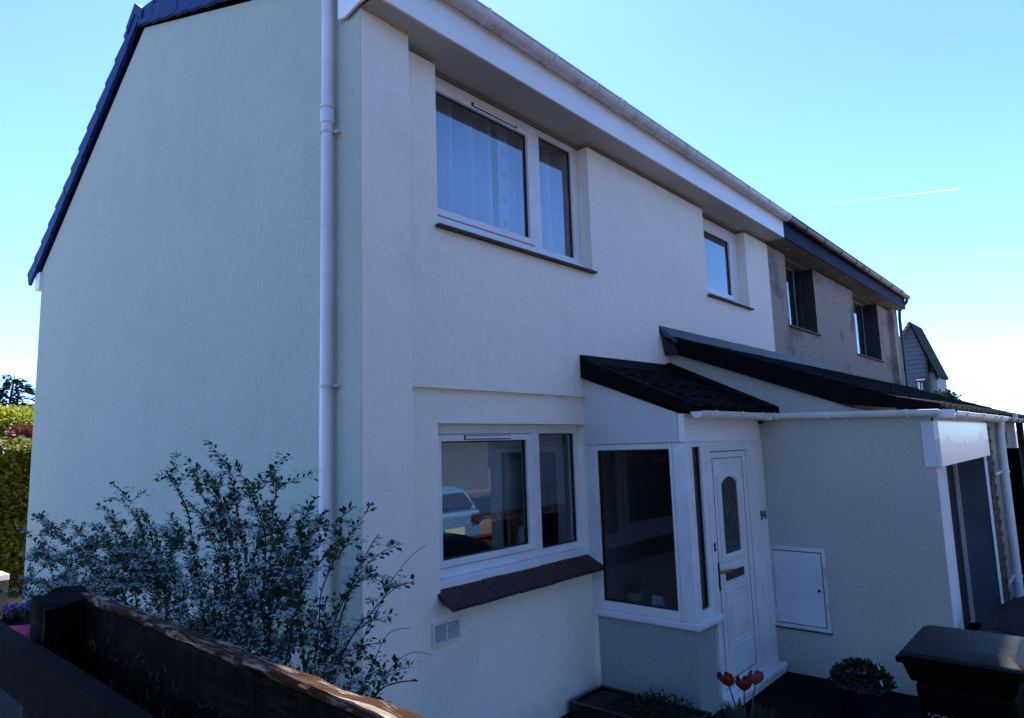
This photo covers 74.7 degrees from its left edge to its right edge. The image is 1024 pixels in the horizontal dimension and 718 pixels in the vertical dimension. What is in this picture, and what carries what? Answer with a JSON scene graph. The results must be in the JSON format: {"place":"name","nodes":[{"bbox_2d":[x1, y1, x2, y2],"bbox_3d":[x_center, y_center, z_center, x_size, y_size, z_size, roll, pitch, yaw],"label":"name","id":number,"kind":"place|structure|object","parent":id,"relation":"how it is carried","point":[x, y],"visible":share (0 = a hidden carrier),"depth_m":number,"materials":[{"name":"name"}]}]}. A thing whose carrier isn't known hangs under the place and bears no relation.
{"place":"outdoors","nodes":[
{"label":"outdoors","id":0,"kind":"place"},
{"bbox_2d":[0,571,9,617],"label":"garden wall","id":1,"kind":"structure","parent":0,"point":[4,580],"depth_m":9.09,"materials":[{"name":"paint"}]},
{"bbox_2d":[0,689,19,717],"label":"side path","id":2,"kind":"structure","parent":0,"point":[9,707],"depth_m":6.18,"materials":[{"name":"grey concrete"}]},
{"bbox_2d":[0,599,30,717],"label":"plant tub","id":3,"kind":"object","parent":2,"relation":"on","point":[17,619],"visible":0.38,"depth_m":3.13,"materials":[{"name":"purple plastic"}]},
{"bbox_2d":[443,527,454,557],"bbox_3d":[-1.119,2.611,7.444,0.750,1.300,1.650,-8,-10,41],"label":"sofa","id":4,"kind":"object","parent":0,"point":[448,544],"visible":0.06,"depth_m":8.11,"materials":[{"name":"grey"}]},
{"bbox_2d":[0,0,1023,428],"label":"sky","id":5,"kind":"structure","parent":0,"point":[893,130],"materials":[{"name":"blue"}]},
{"bbox_2d":[7,432,1017,613],"bbox_3d":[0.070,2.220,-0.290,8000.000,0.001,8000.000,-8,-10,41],"label":"ground","id":6,"kind":"structure","parent":0,"point":[11,599],"depth_m":11.02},
{"bbox_2d":[0,434,31,598],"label":"hedge","id":7,"kind":"object","parent":6,"relation":"on","point":[15,460],"visible":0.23,"depth_m":11.44,"materials":[{"name":"green plant"}]},
{"bbox_2d":[0,403,33,438],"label":"yellow green tree","id":8,"kind":"object","parent":6,"relation":"on","point":[15,415],"visible":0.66,"depth_m":16.31,"materials":[{"name":"green plant"}]},
{"bbox_2d":[0,374,34,408],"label":"conifer","id":9,"kind":"object","parent":6,"relation":"on","point":[19,390],"visible":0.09,"depth_m":21.37,"materials":[{"name":"green plant"}]},
{"bbox_2d":[2,423,32,439],"bbox_3d":[-11.242,3.078,15.716,1.533,3.167,1.279,-8,-10,41],"label":"copper tree","id":10,"kind":"object","parent":6,"relation":"on","point":[26,430],"visible":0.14,"depth_m":15.46,"materials":[{"name":"red plant"}]},
{"bbox_2d":[22,0,1023,717],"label":"house","id":11,"kind":"structure","parent":6,"relation":"on","point":[258,250],"depth_m":5.90,"materials":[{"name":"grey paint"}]},
{"bbox_2d":[436,97,493,225],"bbox_3d":[-0.476,-1.611,5.750,0.190,1.190,1.000,-8,-10,41],"label":"curtain","id":12,"kind":"object","parent":11,"relation":"hanging from","point":[464,167],"visible":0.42,"depth_m":5.79,"materials":[{"name":"fabric"}]},
{"bbox_2d":[441,435,565,529],"bbox_3d":[-0.110,0.957,5.686,0.013,0.820,1.840,-8,-10,41],"label":"window blind","id":13,"kind":"object","parent":11,"relation":"attached to","point":[482,482],"depth_m":5.62,"materials":[{"name":"fabric"}]},
{"bbox_2d":[435,76,597,273],"bbox_3d":[0.034,-1.571,5.939,0.252,1.351,2.081,-8,-10,41],"label":"window","id":14,"kind":"structure","parent":11,"relation":"in","point":[530,244],"depth_m":6.13,"materials":[{"name":"white plastic"}]},
{"bbox_2d":[438,424,605,611],"bbox_3d":[0.083,1.185,5.483,0.321,1.303,1.887,-8,-10,41],"label":"window","id":15,"kind":"structure","parent":11,"relation":"in","point":[468,580],"depth_m":5.49,"materials":[{"name":"white plastic"}]},
{"bbox_2d":[497,127,565,255],"bbox_3d":[0.152,-1.533,6.499,0.168,1.190,0.960,-8,-10,41],"label":"curtain","id":16,"kind":"object","parent":11,"relation":"hanging from","point":[510,187],"visible":0.63,"depth_m":6.48,"materials":[{"name":"white fabric"}]},
{"bbox_2d":[618,574,647,602],"bbox_3d":[1.108,2.079,6.078,0.277,0.301,0.280,-8,-10,41],"label":"porch plant","id":17,"kind":"object","parent":11,"relation":"on","point":[634,586],"visible":0.96,"depth_m":6.02,"materials":[{"name":"green plant"}]},
{"bbox_2d":[586,443,682,620],"bbox_3d":[1.063,1.477,5.887,0.875,1.451,0.065,-8,-10,41],"label":"porch side window","id":18,"kind":"structure","parent":11,"relation":"in","point":[595,490],"depth_m":6.03,"materials":[{"name":"white plastic"}]},
{"bbox_2d":[689,442,715,620],"bbox_3d":[1.587,1.434,5.680,0.065,1.451,0.287,-8,-10,41],"label":"porch narrow window","id":19,"kind":"structure","parent":11,"relation":"in","point":[708,610],"depth_m":5.70,"materials":[{"name":"white plastic"}]},
{"bbox_2d":[703,218,753,309],"bbox_3d":[2.868,-1.305,9.159,0.252,1.143,1.416,-8,-10,41],"label":"window","id":20,"kind":"structure","parent":11,"relation":"in","point":[710,229],"depth_m":9.46,"materials":[{"name":"white plastic"}]},
{"bbox_2d":[710,450,760,688],"bbox_3d":[2.038,1.840,6.075,0.116,2.003,0.801,-8,-10,41],"label":"door","id":21,"kind":"structure","parent":11,"relation":"in","point":[741,650],"depth_m":6.06,"materials":[{"name":"white plastic"}]},
{"bbox_2d":[946,464,970,628],"bbox_3d":[4.574,2.060,7.157,0.050,1.940,2.550,-8,-10,41],"label":"door frame","id":22,"kind":"structure","parent":11,"relation":"in","point":[949,469],"depth_m":7.85,"materials":[{"name":"paint"}]},
{"bbox_2d":[705,210,1023,602],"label":"neighbour house","id":23,"kind":"structure","parent":6,"relation":"on","point":[835,307],"depth_m":12.05,"materials":[{"name":"brown"}]},
{"bbox_2d":[785,264,821,335],"bbox_3d":[4.835,-1.041,11.439,0.305,1.199,1.500,-8,-10,41],"label":"window","id":24,"kind":"structure","parent":23,"relation":"in","point":[806,284],"depth_m":11.94,"materials":[{"name":"black"}]},
{"bbox_2d":[853,299,884,362],"bbox_3d":[7.619,-0.649,14.580,0.305,1.339,2.090,-8,-10,41],"label":"window","id":25,"kind":"structure","parent":23,"relation":"in","point":[870,317],"depth_m":15.29,"materials":[{"name":"black"}]},
{"bbox_2d":[933,389,962,398],"bbox_3d":[18.694,3.322,28.691,1.014,4.149,1.301,-2,-7,-1],"label":"shrub","id":26,"kind":"object","parent":6,"relation":"on","point":[947,393],"visible":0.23,"depth_m":28.59,"materials":[{"name":"green plant"}]},
{"bbox_2d":[517,526,523,543],"bbox_3d":[0.087,1.604,5.940,0.088,0.230,0.090,-8,-10,41],"label":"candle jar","id":27,"kind":"object","parent":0,"point":[520,536],"visible":0.43,"depth_m":5.92,"materials":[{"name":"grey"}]},
{"bbox_2d":[652,595,664,606],"bbox_3d":[1.270,2.130,5.818,0.100,0.150,0.096,-8,-10,41],"label":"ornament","id":28,"kind":"object","parent":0,"point":[658,600],"visible":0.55,"depth_m":5.79,"materials":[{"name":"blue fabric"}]},
{"bbox_2d":[559,595,1014,717],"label":"front paving","id":29,"kind":"structure","parent":0,"point":[787,694],"depth_m":5.72,"materials":[{"name":"grey concrete"}]},
{"bbox_2d":[0,622,155,717],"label":"hand rail","id":30,"kind":"object","parent":29,"relation":"on","point":[37,680],"visible":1,"depth_m":1.39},
{"bbox_2d":[0,439,432,702],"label":"flowering shrub","id":31,"kind":"object","parent":29,"relation":"on","point":[160,571],"visible":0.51,"depth_m":2.54,"materials":[{"name":"green plant"}]},
{"bbox_2d":[25,585,423,717],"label":"fence","id":32,"kind":"object","parent":29,"relation":"on","point":[157,667],"visible":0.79,"depth_m":1.28,"materials":[{"name":"brown wood"}]},
{"bbox_2d":[569,685,711,717],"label":"trough planter","id":33,"kind":"object","parent":29,"relation":"on","point":[600,701],"visible":1,"depth_m":5.40,"materials":[{"name":"black plastic"}]},
{"bbox_2d":[713,670,780,717],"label":"tulip pot","id":34,"kind":"object","parent":29,"relation":"on","point":[744,683],"visible":1,"depth_m":4.52,"materials":[{"name":"red"}]},
{"bbox_2d":[827,656,896,717],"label":"pansy pot","id":35,"kind":"object","parent":29,"relation":"on","point":[866,694],"visible":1,"depth_m":5.32,"materials":[{"name":"green plant"}]},
{"bbox_2d":[895,625,1023,717],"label":"wheelie bin","id":36,"kind":"object","parent":29,"relation":"on","point":[958,673],"visible":1,"depth_m":3.58,"materials":[{"name":"black plastic"}]},
{"bbox_2d":[977,596,1023,637],"bbox_3d":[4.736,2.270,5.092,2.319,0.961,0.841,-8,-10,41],"label":"car","id":37,"kind":"object","parent":29,"relation":"on","point":[1006,618],"visible":0.1,"depth_m":5.49,"materials":[{"name":"black metal"}]},
{"bbox_2d":[1006,448,1023,585],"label":"timber screen","id":38,"kind":"object","parent":29,"relation":"on","point":[1015,462],"visible":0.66,"depth_m":9.28,"materials":[{"name":"brown wood"}]},
{"bbox_2d":[899,322,948,416],"bbox_3d":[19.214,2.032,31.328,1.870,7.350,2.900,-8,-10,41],"label":"grey clad house","id":39,"kind":"structure","parent":0,"point":[926,371],"depth_m":30.68,"materials":[{"name":"wood"}]},
{"bbox_2d":[916,379,925,390],"bbox_3d":[18.525,1.597,30.261,0.340,1.380,0.130,-8,-10,41],"label":"window","id":40,"kind":"structure","parent":39,"relation":"in","point":[920,382],"depth_m":30.30,"materials":[{"name":"paint"}]}
]}

